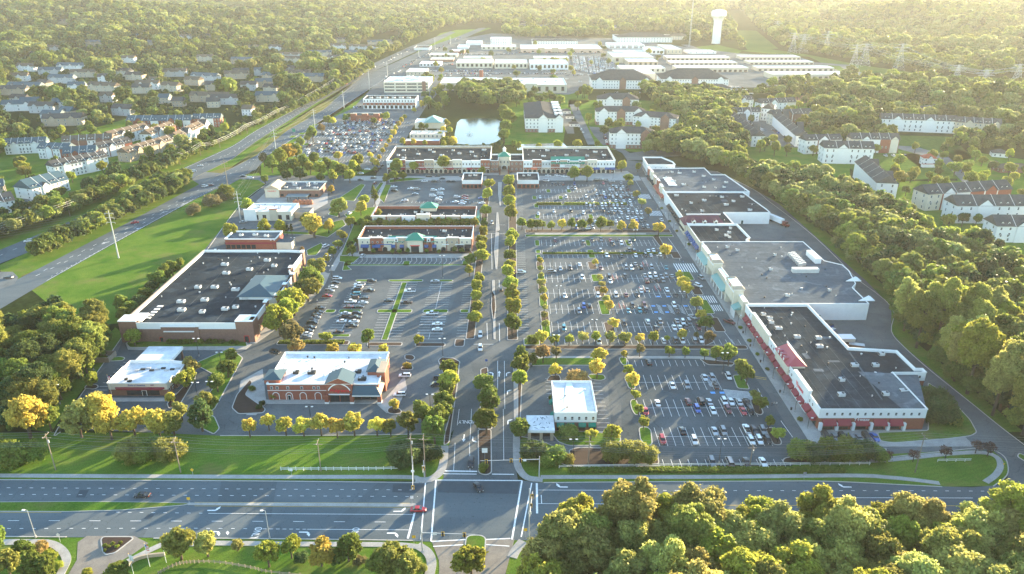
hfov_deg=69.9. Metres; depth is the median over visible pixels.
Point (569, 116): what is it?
garage
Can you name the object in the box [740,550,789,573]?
woodland tree
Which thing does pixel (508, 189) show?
street tree
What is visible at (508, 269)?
street tree
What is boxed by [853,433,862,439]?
car
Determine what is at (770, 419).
ornamental tree
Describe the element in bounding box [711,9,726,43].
water tower
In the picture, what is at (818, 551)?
woodland tree
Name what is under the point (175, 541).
street tree
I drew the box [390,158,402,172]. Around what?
street tree
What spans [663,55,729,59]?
warehouse
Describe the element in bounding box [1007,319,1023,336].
woodland tree
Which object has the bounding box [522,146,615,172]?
shop row
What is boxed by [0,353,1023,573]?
front road
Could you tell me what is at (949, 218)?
ornamental tree
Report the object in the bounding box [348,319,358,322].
car
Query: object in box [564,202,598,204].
hedge
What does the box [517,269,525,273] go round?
suv
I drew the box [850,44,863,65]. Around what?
pylon
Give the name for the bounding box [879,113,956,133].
townhouse row
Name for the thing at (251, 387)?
shrub
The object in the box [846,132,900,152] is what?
townhouse row
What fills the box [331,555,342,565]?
shrub
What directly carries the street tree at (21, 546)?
on the lawn at (106, 276)
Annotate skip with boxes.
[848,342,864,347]
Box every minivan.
[306,320,318,324]
[350,291,360,295]
[430,381,438,386]
[686,317,691,324]
[691,337,697,342]
[697,397,704,404]
[725,456,734,466]
[820,430,829,437]
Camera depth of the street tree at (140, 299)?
340.71 m
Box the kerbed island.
[0,124,1023,554]
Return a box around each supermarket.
[117,250,305,341]
[496,78,580,92]
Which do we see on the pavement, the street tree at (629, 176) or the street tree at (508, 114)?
the street tree at (629, 176)
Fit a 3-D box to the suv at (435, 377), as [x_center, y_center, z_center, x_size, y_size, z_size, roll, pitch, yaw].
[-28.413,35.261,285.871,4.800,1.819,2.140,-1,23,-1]
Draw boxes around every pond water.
[455,118,503,144]
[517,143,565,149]
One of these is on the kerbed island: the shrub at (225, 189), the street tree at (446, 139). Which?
the street tree at (446, 139)
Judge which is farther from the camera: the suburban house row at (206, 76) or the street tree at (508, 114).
the suburban house row at (206, 76)
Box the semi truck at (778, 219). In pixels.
[769,213,789,227]
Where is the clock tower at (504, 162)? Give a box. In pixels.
[498,147,510,174]
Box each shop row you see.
[357,226,473,251]
[371,202,479,226]
[386,146,491,172]
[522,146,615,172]
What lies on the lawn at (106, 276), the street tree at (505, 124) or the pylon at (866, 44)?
the pylon at (866, 44)
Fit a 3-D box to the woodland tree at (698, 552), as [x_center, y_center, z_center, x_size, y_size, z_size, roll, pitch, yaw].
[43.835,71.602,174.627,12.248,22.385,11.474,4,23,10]
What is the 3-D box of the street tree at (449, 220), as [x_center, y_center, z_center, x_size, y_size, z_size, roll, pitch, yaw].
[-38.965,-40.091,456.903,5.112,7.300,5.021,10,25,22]
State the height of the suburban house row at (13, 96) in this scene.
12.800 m
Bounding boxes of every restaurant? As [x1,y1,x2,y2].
[243,203,313,220]
[264,179,327,200]
[350,113,380,121]
[415,115,445,128]
[419,61,442,66]
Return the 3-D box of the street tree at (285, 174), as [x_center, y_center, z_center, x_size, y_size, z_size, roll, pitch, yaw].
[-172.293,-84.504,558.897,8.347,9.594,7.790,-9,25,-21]
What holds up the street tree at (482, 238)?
on the pavement
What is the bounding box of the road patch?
[76,482,519,518]
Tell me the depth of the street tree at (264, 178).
552.17 m
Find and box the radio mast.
[689,2,693,41]
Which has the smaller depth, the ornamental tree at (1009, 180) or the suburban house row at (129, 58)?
the ornamental tree at (1009, 180)
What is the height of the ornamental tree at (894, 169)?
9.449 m
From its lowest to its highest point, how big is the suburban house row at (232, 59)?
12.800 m
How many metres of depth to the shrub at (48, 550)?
198.97 m
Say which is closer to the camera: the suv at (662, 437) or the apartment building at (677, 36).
the suv at (662, 437)
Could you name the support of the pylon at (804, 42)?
on the lawn at (106, 276)
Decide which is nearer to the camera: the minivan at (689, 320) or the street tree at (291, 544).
the street tree at (291, 544)
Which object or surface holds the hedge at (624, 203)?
on the lawn at (106, 276)
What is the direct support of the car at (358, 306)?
on the parking lot
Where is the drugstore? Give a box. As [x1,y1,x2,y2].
[263,352,389,403]
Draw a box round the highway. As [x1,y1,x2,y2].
[0,28,485,308]
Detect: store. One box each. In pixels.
[405,139,439,144]
[406,68,427,75]
[410,130,446,138]
[429,53,457,56]
[430,57,454,61]
[440,77,472,89]
[452,49,464,53]
[456,59,492,67]
[457,45,469,48]
[463,56,491,58]
[466,40,481,44]
[473,77,496,79]
[481,45,515,49]
[495,59,526,68]
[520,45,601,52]
[529,59,567,69]
[533,56,568,59]
[607,52,653,62]
[612,50,645,51]
[617,65,665,72]
[623,58,657,64]
[634,69,654,78]
[642,47,663,53]
[642,157,675,174]
[646,167,749,201]
[664,192,769,234]
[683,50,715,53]
[685,224,750,252]
[696,241,874,319]
[742,304,927,430]
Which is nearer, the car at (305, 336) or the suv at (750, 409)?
the suv at (750, 409)
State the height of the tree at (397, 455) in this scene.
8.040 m
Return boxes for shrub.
[0,433,19,464]
[0,437,44,470]
[24,442,48,461]
[33,539,49,552]
[44,548,53,553]
[48,551,58,558]
[55,561,63,569]
[81,567,93,573]
[112,435,147,465]
[131,434,161,464]
[151,436,188,462]
[185,202,200,215]
[197,339,203,343]
[202,194,222,206]
[214,191,227,200]
[216,183,235,198]
[248,385,255,390]
[255,403,262,408]
[292,550,307,563]
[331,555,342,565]
[352,555,367,565]
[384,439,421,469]
[388,460,413,469]
[402,362,411,367]
[416,439,444,462]
[417,563,427,573]
[478,462,488,472]
[519,439,547,462]
[526,334,538,343]
[540,444,567,467]
[558,423,578,440]
[563,453,575,464]
[565,368,591,380]
[599,438,629,463]
[618,438,648,464]
[634,443,660,464]
[785,437,813,460]
[802,439,833,463]
[818,436,844,461]
[834,432,866,462]
[853,437,879,461]
[871,441,890,463]
[921,385,936,395]
[925,400,954,424]
[926,385,954,399]
[926,394,963,423]
[948,416,963,426]
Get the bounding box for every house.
[414,46,431,49]
[989,149,1007,157]
[992,163,1023,172]
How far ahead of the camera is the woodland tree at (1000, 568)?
163.31 m
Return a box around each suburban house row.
[0,85,28,94]
[0,99,36,110]
[6,81,45,86]
[8,94,29,99]
[10,72,30,80]
[15,63,37,71]
[19,97,40,98]
[27,101,58,112]
[36,79,52,86]
[37,67,63,74]
[39,110,63,121]
[41,113,81,126]
[47,45,59,50]
[47,74,76,83]
[51,98,62,107]
[56,62,84,69]
[58,19,67,24]
[58,106,78,111]
[64,112,87,124]
[66,81,87,88]
[69,69,97,77]
[85,40,104,45]
[87,81,120,91]
[97,73,111,81]
[98,91,117,101]
[110,103,134,115]
[116,67,133,75]
[121,55,136,62]
[124,71,146,79]
[131,83,152,93]
[134,80,160,89]
[157,94,172,103]
[160,81,182,91]
[162,68,187,76]
[170,97,186,106]
[179,34,191,38]
[183,76,203,85]
[188,91,229,101]
[190,72,221,81]
[196,54,212,60]
[204,81,214,90]
[206,97,220,107]
[210,94,240,104]
[224,70,248,78]
[230,57,252,63]
[231,68,249,74]
[239,81,257,90]
[241,104,255,115]
[253,67,262,75]
[255,78,272,87]
[255,91,279,101]
[261,72,275,77]
[262,83,280,90]
[268,44,282,50]
[279,52,302,55]
[284,56,299,62]
[285,69,311,74]
[286,65,295,68]
[303,73,324,81]
[309,50,331,56]
[329,43,345,48]
[335,37,345,42]
[343,50,357,53]
[349,44,377,49]
[367,39,392,44]
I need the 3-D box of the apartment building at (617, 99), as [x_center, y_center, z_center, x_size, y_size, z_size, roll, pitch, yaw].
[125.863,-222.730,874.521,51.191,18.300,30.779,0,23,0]
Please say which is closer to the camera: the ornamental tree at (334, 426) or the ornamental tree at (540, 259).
the ornamental tree at (334, 426)
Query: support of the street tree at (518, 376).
on the pavement
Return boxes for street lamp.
[21,509,36,537]
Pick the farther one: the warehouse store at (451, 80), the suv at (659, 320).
the warehouse store at (451, 80)
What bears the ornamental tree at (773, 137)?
on the lawn at (106, 276)
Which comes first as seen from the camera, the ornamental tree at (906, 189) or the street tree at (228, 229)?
the street tree at (228, 229)
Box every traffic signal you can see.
[411,456,413,489]
[420,527,474,551]
[482,456,539,477]
[528,488,533,537]
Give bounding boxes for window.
[126,390,133,394]
[133,390,139,394]
[146,390,152,394]
[152,390,159,394]
[330,395,339,401]
[340,395,349,401]
[822,426,832,428]
[855,426,865,428]
[873,426,883,428]
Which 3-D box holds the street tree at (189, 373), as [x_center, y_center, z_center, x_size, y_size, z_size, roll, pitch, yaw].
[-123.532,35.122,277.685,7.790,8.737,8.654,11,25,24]
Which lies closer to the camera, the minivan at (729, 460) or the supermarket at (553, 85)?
the minivan at (729, 460)
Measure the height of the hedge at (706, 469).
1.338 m
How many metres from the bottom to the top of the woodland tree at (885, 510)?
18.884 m
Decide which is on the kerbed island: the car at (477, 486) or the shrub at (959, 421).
the shrub at (959, 421)
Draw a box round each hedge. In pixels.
[239,229,284,232]
[278,339,344,343]
[536,202,560,204]
[543,252,670,253]
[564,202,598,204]
[568,466,847,472]
[602,202,626,204]
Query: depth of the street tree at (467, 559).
188.09 m
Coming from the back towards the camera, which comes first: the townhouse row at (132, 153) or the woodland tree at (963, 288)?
the townhouse row at (132, 153)
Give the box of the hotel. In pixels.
[490,37,511,44]
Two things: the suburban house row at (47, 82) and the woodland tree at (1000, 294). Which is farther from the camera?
the suburban house row at (47, 82)
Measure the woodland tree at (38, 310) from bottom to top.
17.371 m
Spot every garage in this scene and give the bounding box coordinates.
[562,108,570,113]
[565,113,574,118]
[568,121,578,126]
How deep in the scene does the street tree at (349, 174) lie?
554.56 m
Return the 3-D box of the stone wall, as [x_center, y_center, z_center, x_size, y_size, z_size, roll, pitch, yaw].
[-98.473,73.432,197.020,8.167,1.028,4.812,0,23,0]
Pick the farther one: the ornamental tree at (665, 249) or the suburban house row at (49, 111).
the suburban house row at (49, 111)
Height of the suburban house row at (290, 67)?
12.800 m
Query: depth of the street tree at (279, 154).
596.30 m
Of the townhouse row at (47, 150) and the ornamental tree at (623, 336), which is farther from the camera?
the townhouse row at (47, 150)
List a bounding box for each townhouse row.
[0,178,5,192]
[0,191,14,212]
[4,136,49,154]
[12,170,70,199]
[36,142,75,158]
[45,150,108,176]
[61,133,113,145]
[62,145,98,157]
[93,136,132,156]
[104,122,150,140]
[116,134,178,161]
[125,115,159,125]
[139,121,175,141]
[159,114,193,128]
[171,118,209,139]
[193,113,223,126]
[729,111,764,146]
[732,107,760,120]
[741,95,753,106]
[754,97,796,112]
[760,102,776,120]
[766,108,811,124]
[772,110,806,146]
[797,133,842,153]
[817,140,874,163]
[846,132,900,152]
[853,155,898,197]
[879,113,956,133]
[911,179,1012,210]
[920,104,935,110]
[941,194,1023,222]
[953,116,1001,133]
[982,214,1023,242]
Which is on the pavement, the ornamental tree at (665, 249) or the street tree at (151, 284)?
the street tree at (151, 284)
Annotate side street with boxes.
[23,45,967,208]
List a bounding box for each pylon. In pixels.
[788,33,798,53]
[798,34,810,51]
[823,31,832,53]
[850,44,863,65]
[856,43,872,66]
[892,43,908,69]
[951,65,964,74]
[978,70,994,77]
[1010,64,1023,79]
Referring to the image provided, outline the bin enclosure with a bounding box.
[95,351,116,362]
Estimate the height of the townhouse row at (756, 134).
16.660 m
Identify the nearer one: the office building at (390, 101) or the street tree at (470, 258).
the street tree at (470, 258)
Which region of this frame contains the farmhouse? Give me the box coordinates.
[919,153,937,166]
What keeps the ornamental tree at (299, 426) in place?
on the lawn at (106, 276)
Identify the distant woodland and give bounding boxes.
[0,0,1023,548]
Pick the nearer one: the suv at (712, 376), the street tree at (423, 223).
the suv at (712, 376)
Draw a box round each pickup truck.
[303,325,315,329]
[344,299,355,303]
[345,323,357,327]
[348,314,361,319]
[363,288,374,291]
[400,299,411,303]
[404,288,415,292]
[426,310,437,314]
[723,318,735,324]
[742,424,751,433]
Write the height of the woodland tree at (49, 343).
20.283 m
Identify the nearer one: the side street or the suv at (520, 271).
the suv at (520, 271)
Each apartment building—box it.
[523,101,562,131]
[532,39,577,44]
[589,69,652,88]
[595,106,645,124]
[596,93,638,105]
[608,126,653,148]
[632,111,679,129]
[656,68,728,85]
[665,33,686,39]
[690,84,732,89]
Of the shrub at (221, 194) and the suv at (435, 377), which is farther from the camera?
the shrub at (221, 194)
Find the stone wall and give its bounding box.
[129,552,164,566]
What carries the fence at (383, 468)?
on the lawn at (106, 276)
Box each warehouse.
[612,32,672,42]
[657,45,681,53]
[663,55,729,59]
[667,60,736,64]
[672,65,747,71]
[736,55,800,59]
[744,60,813,64]
[752,66,833,70]
[763,71,840,78]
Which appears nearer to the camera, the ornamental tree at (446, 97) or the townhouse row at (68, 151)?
the townhouse row at (68, 151)
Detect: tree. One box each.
[0,311,7,326]
[0,323,12,347]
[0,347,5,357]
[0,357,7,381]
[0,375,14,400]
[0,398,7,405]
[0,525,5,547]
[0,547,20,573]
[1,357,28,380]
[1,394,48,438]
[4,324,25,347]
[4,339,45,365]
[4,371,41,403]
[9,330,31,347]
[10,539,34,554]
[13,160,21,167]
[14,156,26,162]
[14,361,53,391]
[16,165,31,177]
[16,312,41,329]
[16,549,55,573]
[18,161,29,166]
[21,329,43,340]
[26,304,54,319]
[28,332,63,354]
[29,379,59,405]
[31,354,56,370]
[33,319,49,330]
[34,359,61,377]
[39,318,61,332]
[42,305,72,320]
[42,405,59,430]
[48,301,75,314]
[48,314,82,341]
[48,347,81,390]
[52,186,67,194]
[52,376,71,399]
[57,125,65,135]
[57,397,93,437]
[63,337,94,376]
[65,171,76,182]
[74,333,98,373]
[76,320,104,362]
[78,298,109,322]
[78,309,104,324]
[82,371,97,386]
[83,390,106,399]
[85,120,91,125]
[86,124,96,132]
[86,392,119,420]
[90,410,119,438]
[92,322,107,335]
[95,160,107,173]
[101,560,130,573]
[112,294,128,308]
[113,405,146,435]
[115,306,131,318]
[122,300,138,311]
[123,130,134,138]
[123,328,141,345]
[125,120,132,125]
[128,294,146,305]
[135,108,142,114]
[136,287,152,298]
[138,154,147,160]
[141,407,168,436]
[143,145,154,155]
[144,280,157,289]
[146,270,166,287]
[156,263,172,277]
[157,525,196,559]
[158,408,182,435]
[163,126,174,134]
[164,392,175,405]
[165,260,181,275]
[172,367,196,388]
[172,401,187,420]
[173,120,182,128]
[175,257,184,267]
[182,355,201,370]
[186,398,212,431]
[192,390,211,403]
[193,530,216,556]
[199,128,209,134]
[206,372,224,391]
[208,395,218,407]
[215,359,237,377]
[220,123,228,130]
[222,223,238,235]
[224,348,237,360]
[231,538,244,550]
[240,198,253,208]
[241,418,256,437]
[252,539,281,566]
[257,218,270,230]
[258,152,267,166]
[259,413,275,430]
[260,174,268,183]
[261,303,292,336]
[264,154,277,172]
[272,147,287,162]
[273,219,287,230]
[275,286,307,315]
[275,416,291,435]
[276,161,287,173]
[276,297,300,313]
[278,318,304,340]
[280,170,291,180]
[280,533,300,558]
[281,143,296,160]
[287,158,299,173]
[287,338,305,351]
[290,142,302,157]
[291,416,309,436]
[292,276,323,300]
[293,166,306,180]
[295,136,304,145]
[297,153,308,170]
[299,212,312,221]
[299,265,324,284]
[301,213,321,237]
[304,161,313,174]
[305,125,316,142]
[307,257,326,272]
[307,412,330,435]
[308,152,319,163]
[308,535,335,566]
[312,161,326,176]
[316,173,324,180]
[317,123,324,130]
[318,332,332,340]
[322,157,330,173]
[323,115,330,126]
[323,218,334,232]
[323,253,329,263]
[325,342,338,351]
[327,185,334,193]
[327,246,336,257]
[327,417,344,437]
[328,169,337,182]
[329,117,335,125]
[329,197,347,217]
[330,160,338,171]
[332,240,343,249]
[332,531,362,562]
[333,151,342,160]
[335,163,349,177]
[339,231,347,238]
[342,113,348,120]
[343,169,354,182]
[343,411,363,436]
[345,216,354,227]
[346,240,353,247]
[346,244,355,255]
[347,342,361,351]
[348,160,357,170]
[351,153,363,164]
[355,200,366,214]
[356,165,362,172]
[357,217,364,228]
[358,194,369,202]
[361,328,374,347]
[362,219,369,226]
[364,547,380,573]
[367,416,385,435]
[369,220,376,225]
[371,186,378,206]
[373,159,379,165]
[374,540,407,573]
[376,208,381,214]
[376,217,382,224]
[378,343,388,351]
[381,219,388,225]
[382,173,389,182]
[382,418,395,436]
[383,112,389,120]
[387,220,395,225]
[388,170,398,181]
[388,398,398,410]
[390,129,396,136]
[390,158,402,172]
[392,545,422,573]
[395,218,401,225]
[396,411,418,437]
[399,172,406,180]
[400,220,407,225]
[407,220,413,225]
[409,161,417,169]
[413,334,423,344]
[413,399,431,422]
[414,218,420,225]
[418,122,424,130]
[419,220,426,225]
[421,415,445,443]
[422,91,428,96]
[423,96,431,108]
[426,220,434,225]
[426,403,449,425]
[432,390,455,405]
[433,102,442,113]
[434,217,440,225]
[436,83,444,90]
[436,155,449,166]
[437,369,459,387]
[438,380,453,394]
[439,91,446,97]
[439,359,457,372]
[440,218,447,225]
[440,400,453,413]
[441,95,450,106]
[441,98,447,109]
[441,136,449,144]
[441,140,446,146]
[445,82,453,93]
[445,217,451,225]
[446,127,452,134]
[449,136,456,146]
[449,544,488,573]
[451,219,459,225]
[459,218,464,225]
[464,218,471,225]
[464,253,475,264]
[464,265,472,276]
[466,310,482,325]
[470,217,479,227]
[470,290,481,299]
[471,279,481,290]
[471,300,483,310]
[472,373,494,388]
[472,408,498,434]
[473,249,489,264]
[474,272,484,280]
[475,235,487,243]
[475,240,486,249]
[477,384,500,409]
[478,166,485,173]
[479,205,491,216]
[479,226,487,235]
[480,218,487,225]
[482,179,495,186]
[482,187,491,197]
[496,140,502,148]
[497,104,506,113]
[497,129,509,142]
[499,108,516,122]
[499,119,511,129]
[501,264,514,275]
[501,275,517,286]
[502,184,514,195]
[502,194,515,204]
[503,174,514,184]
[503,249,515,259]
[504,204,517,220]
[504,235,515,249]
[504,259,515,268]
[504,283,519,299]
[504,297,521,313]
[504,312,522,333]
[505,228,518,239]
[509,417,529,438]
[510,353,529,370]
[511,369,527,389]
[512,70,520,77]
[513,98,519,106]
[513,345,528,357]
[515,141,521,149]
[516,217,526,228]
[516,552,561,573]
[520,534,566,566]
[526,90,534,98]
[526,219,535,230]
[527,352,538,365]
[531,85,537,92]
[534,94,543,100]
[534,219,542,230]
[534,330,548,345]
[535,344,550,362]
[536,279,545,285]
[536,507,589,558]
[537,257,543,262]
[538,285,546,294]
[540,293,547,303]
[540,311,547,319]
[541,92,548,99]
[541,320,549,329]
[547,221,554,230]
[548,334,559,345]
[548,362,561,377]
[549,93,557,100]
[551,346,561,358]
[554,140,562,145]
[555,95,564,103]
[557,219,566,229]
[557,492,595,514]
[557,557,580,573]
[564,523,616,573]
[565,334,573,344]
[567,166,579,180]
[567,217,575,229]
[572,139,582,145]
[573,508,613,555]
[574,101,580,109]
[577,219,587,230]
[577,331,588,343]
[579,165,593,181]
[582,84,586,97]
[584,86,592,98]
[584,428,598,440]
[584,540,617,559]
[585,112,592,123]
[587,218,592,223]
[589,358,604,377]
[590,347,608,358]
[591,331,600,344]
[593,101,602,107]
[594,503,615,531]
[595,216,607,231]
[596,274,602,280]
[598,281,605,285]
[599,125,609,138]
[599,286,607,293]
[601,475,661,528]
[602,295,609,300]
[602,424,622,439]
[602,568,613,573]
[604,117,612,125]
[604,300,614,312]
[604,330,616,344]
[606,220,613,225]
[607,317,619,329]
[607,547,649,573]
[610,517,656,553]
[614,121,623,127]
[615,117,625,125]
[616,220,626,232]
[617,160,626,171]
[618,332,631,344]
[621,350,627,356]
[623,173,633,180]
[623,364,633,373]
[625,371,639,388]
[628,219,638,232]
[631,390,640,399]
[632,101,641,106]
[632,190,640,198]
[634,403,643,414]
[635,162,641,171]
[635,333,644,342]
[636,343,644,356]
[638,198,645,207]
[638,415,649,429]
[639,534,688,573]
[644,207,651,216]
[645,568,668,573]
[648,331,658,344]
[648,518,670,543]
[649,104,657,110]
[651,92,658,100]
[651,125,659,131]
[653,222,665,236]
[653,492,674,521]
[654,98,660,104]
[659,243,671,258]
[661,502,716,548]
[662,104,669,111]
[665,345,675,356]
[669,558,722,573]
[670,481,726,529]
[671,110,679,114]
[675,270,682,276]
[676,276,690,290]
[677,328,686,342]
[681,280,693,297]
[682,346,689,354]
[684,545,719,572]
[689,296,703,311]
[695,309,706,317]
[695,526,743,570]
[697,315,714,330]
[700,348,708,359]
[703,330,715,343]
[710,345,722,361]
[714,509,746,535]
[720,342,737,365]
[720,545,778,573]
[731,504,753,527]
[732,518,777,554]
[734,358,749,379]
[740,364,754,384]
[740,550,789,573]
[741,495,784,539]
[748,114,754,121]
[749,389,760,397]
[750,518,776,548]
[752,499,806,546]
[752,557,785,573]
[753,396,768,411]
[755,139,765,152]
[762,137,770,150]
[765,415,775,427]
[768,134,777,140]
[770,427,786,441]
[770,539,826,573]
[771,140,780,156]
[775,92,782,97]
[784,135,792,142]
[784,143,791,155]
[787,535,830,573]
[795,92,800,99]
[796,100,803,107]
[796,482,838,518]
[800,96,808,104]
[801,114,808,121]
[801,516,837,548]
[809,145,818,155]
[812,125,823,132]
[819,494,877,559]
[822,535,868,570]
[827,563,854,573]
[851,566,891,573]
[859,505,900,554]
[862,530,902,562]
[864,560,908,573]
[871,500,902,519]
[874,144,880,153]
[885,490,931,529]
[885,549,951,573]
[886,449,893,457]
[887,514,922,551]
[889,167,899,173]
[889,547,908,557]
[891,163,900,168]
[892,154,906,163]
[894,170,908,186]
[894,276,920,330]
[902,185,910,195]
[902,289,938,347]
[906,170,918,182]
[907,449,920,461]
[910,166,920,173]
[911,496,951,523]
[912,142,919,152]
[915,522,989,556]
[925,171,933,181]
[926,276,962,329]
[927,149,938,156]
[929,517,966,528]
[930,544,988,573]
[931,175,942,183]
[934,158,943,166]
[934,166,944,174]
[937,176,950,182]
[939,151,948,157]
[939,315,966,346]
[939,444,952,458]
[940,143,948,151]
[941,213,956,226]
[943,320,967,378]
[944,137,955,146]
[945,301,968,324]
[946,162,963,175]
[946,330,969,381]
[947,558,993,573]
[950,505,1012,536]
[953,155,962,161]
[954,526,996,558]
[956,496,996,514]
[957,212,971,226]
[957,317,1006,393]
[959,285,967,296]
[961,281,998,308]
[962,164,971,171]
[963,170,978,179]
[965,297,998,325]
[966,175,979,181]
[967,145,977,157]
[967,314,990,324]
[971,149,980,160]
[971,439,985,452]
[973,214,982,225]
[977,172,987,180]
[978,156,988,166]
[980,170,990,175]
[981,478,1023,516]
[982,349,1022,415]
[983,441,998,455]
[986,558,1023,573]
[987,161,999,171]
[989,530,1023,558]
[991,286,1009,304]
[992,550,1023,568]
[995,312,1020,338]
[996,308,1006,314]
[996,339,1023,408]
[997,505,1023,532]
[998,300,1022,316]
[998,326,1011,343]
[1001,176,1013,185]
[1001,338,1015,350]
[1004,162,1018,175]
[1005,148,1014,160]
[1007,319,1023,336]
[1008,373,1023,435]
[1009,172,1019,182]
[1010,331,1023,340]
[1017,188,1023,193]
[1017,313,1023,319]
[1017,518,1023,531]
[1018,531,1023,555]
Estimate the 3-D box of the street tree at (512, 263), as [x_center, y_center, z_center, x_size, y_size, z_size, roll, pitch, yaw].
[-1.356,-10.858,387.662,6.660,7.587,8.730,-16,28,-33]
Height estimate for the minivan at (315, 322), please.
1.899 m
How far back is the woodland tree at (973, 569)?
165.50 m
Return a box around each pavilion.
[462,172,482,187]
[517,172,538,187]
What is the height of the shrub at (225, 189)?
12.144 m
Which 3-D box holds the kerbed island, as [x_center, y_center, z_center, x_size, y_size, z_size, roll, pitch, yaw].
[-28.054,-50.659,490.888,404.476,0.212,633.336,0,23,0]
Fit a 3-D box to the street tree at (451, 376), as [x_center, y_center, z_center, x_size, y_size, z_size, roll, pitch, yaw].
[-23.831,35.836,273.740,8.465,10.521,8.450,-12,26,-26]
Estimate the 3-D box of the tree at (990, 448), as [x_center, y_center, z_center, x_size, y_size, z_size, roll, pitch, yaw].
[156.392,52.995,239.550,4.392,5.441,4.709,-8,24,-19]
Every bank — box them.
[106,346,184,395]
[224,231,294,248]
[526,381,597,440]
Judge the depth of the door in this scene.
314.79 m
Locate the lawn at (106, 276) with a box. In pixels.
[0,28,1023,573]
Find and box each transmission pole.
[104,210,119,257]
[234,191,241,219]
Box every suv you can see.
[269,348,280,354]
[304,328,313,331]
[324,288,334,292]
[339,313,349,317]
[349,295,358,298]
[351,287,361,290]
[352,310,362,314]
[367,278,375,282]
[393,391,405,396]
[398,372,410,377]
[433,374,439,380]
[467,456,473,467]
[478,343,482,350]
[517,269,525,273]
[621,319,626,325]
[646,359,651,364]
[657,317,662,323]
[659,433,665,443]
[672,336,677,342]
[680,318,685,324]
[683,380,689,388]
[684,398,691,405]
[690,434,697,444]
[693,403,700,412]
[694,282,702,287]
[698,336,703,342]
[708,455,715,466]
[709,373,715,380]
[719,425,727,435]
[720,396,727,404]
[724,404,731,413]
[725,371,731,379]
[746,434,755,444]
[747,405,754,414]
[750,424,758,434]
[755,434,763,444]
[759,424,766,434]
[763,434,772,444]
[837,431,846,436]
[846,432,856,438]
[861,430,871,440]
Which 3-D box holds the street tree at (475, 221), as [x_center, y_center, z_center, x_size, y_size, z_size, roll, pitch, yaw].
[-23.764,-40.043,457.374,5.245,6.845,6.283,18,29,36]
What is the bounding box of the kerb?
[0,173,1023,540]
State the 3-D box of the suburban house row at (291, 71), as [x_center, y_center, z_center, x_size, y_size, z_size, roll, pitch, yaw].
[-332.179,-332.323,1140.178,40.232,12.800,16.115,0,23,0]
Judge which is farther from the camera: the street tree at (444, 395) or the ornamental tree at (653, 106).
the ornamental tree at (653, 106)
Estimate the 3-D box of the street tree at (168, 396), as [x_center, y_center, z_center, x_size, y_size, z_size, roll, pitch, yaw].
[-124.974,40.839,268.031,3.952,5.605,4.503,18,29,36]
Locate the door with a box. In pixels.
[244,336,249,341]
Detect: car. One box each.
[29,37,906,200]
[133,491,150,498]
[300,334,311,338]
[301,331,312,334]
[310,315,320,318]
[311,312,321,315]
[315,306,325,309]
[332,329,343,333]
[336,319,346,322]
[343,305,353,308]
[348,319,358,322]
[354,304,363,308]
[358,300,367,303]
[384,298,393,301]
[410,505,426,512]
[432,321,442,325]
[432,327,442,330]
[473,481,483,491]
[643,407,648,414]
[654,399,660,406]
[669,382,675,388]
[679,427,686,434]
[688,314,696,318]
[701,374,707,380]
[706,398,712,405]
[709,406,716,413]
[711,427,718,435]
[712,382,718,388]
[727,398,734,405]
[735,398,742,405]
[739,407,746,414]
[742,457,750,466]
[743,398,750,405]
[758,457,767,466]
[830,432,837,439]
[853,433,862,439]
[869,432,880,441]
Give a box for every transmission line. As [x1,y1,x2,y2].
[2,37,446,236]
[780,26,1021,73]
[796,35,991,74]
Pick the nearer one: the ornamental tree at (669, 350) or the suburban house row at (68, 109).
the ornamental tree at (669, 350)
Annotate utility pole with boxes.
[42,432,55,469]
[170,437,180,472]
[313,439,321,470]
[409,434,412,462]
[419,434,427,476]
[914,434,926,472]
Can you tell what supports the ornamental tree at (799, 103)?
on the lawn at (106, 276)
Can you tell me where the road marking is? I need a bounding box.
[0,79,900,546]
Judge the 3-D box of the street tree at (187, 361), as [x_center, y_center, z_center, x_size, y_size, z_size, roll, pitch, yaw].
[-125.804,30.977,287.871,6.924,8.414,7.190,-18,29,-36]
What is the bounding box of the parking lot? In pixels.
[58,33,1023,482]
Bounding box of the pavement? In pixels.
[0,170,1003,573]
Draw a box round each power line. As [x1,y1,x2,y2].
[0,77,335,225]
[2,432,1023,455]
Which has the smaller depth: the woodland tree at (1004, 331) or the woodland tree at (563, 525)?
the woodland tree at (563, 525)
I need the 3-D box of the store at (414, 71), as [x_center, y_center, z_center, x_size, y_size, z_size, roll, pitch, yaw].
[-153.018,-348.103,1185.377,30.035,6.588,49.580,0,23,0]
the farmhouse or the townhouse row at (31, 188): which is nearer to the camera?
the townhouse row at (31, 188)
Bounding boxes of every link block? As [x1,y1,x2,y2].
[490,154,498,172]
[510,154,522,172]
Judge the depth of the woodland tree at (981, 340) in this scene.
265.12 m
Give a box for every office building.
[363,95,418,108]
[384,76,432,92]
[605,43,644,48]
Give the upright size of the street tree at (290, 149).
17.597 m
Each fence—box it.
[157,559,300,573]
[280,466,395,470]
[559,462,870,466]
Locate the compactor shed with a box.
[837,334,855,344]

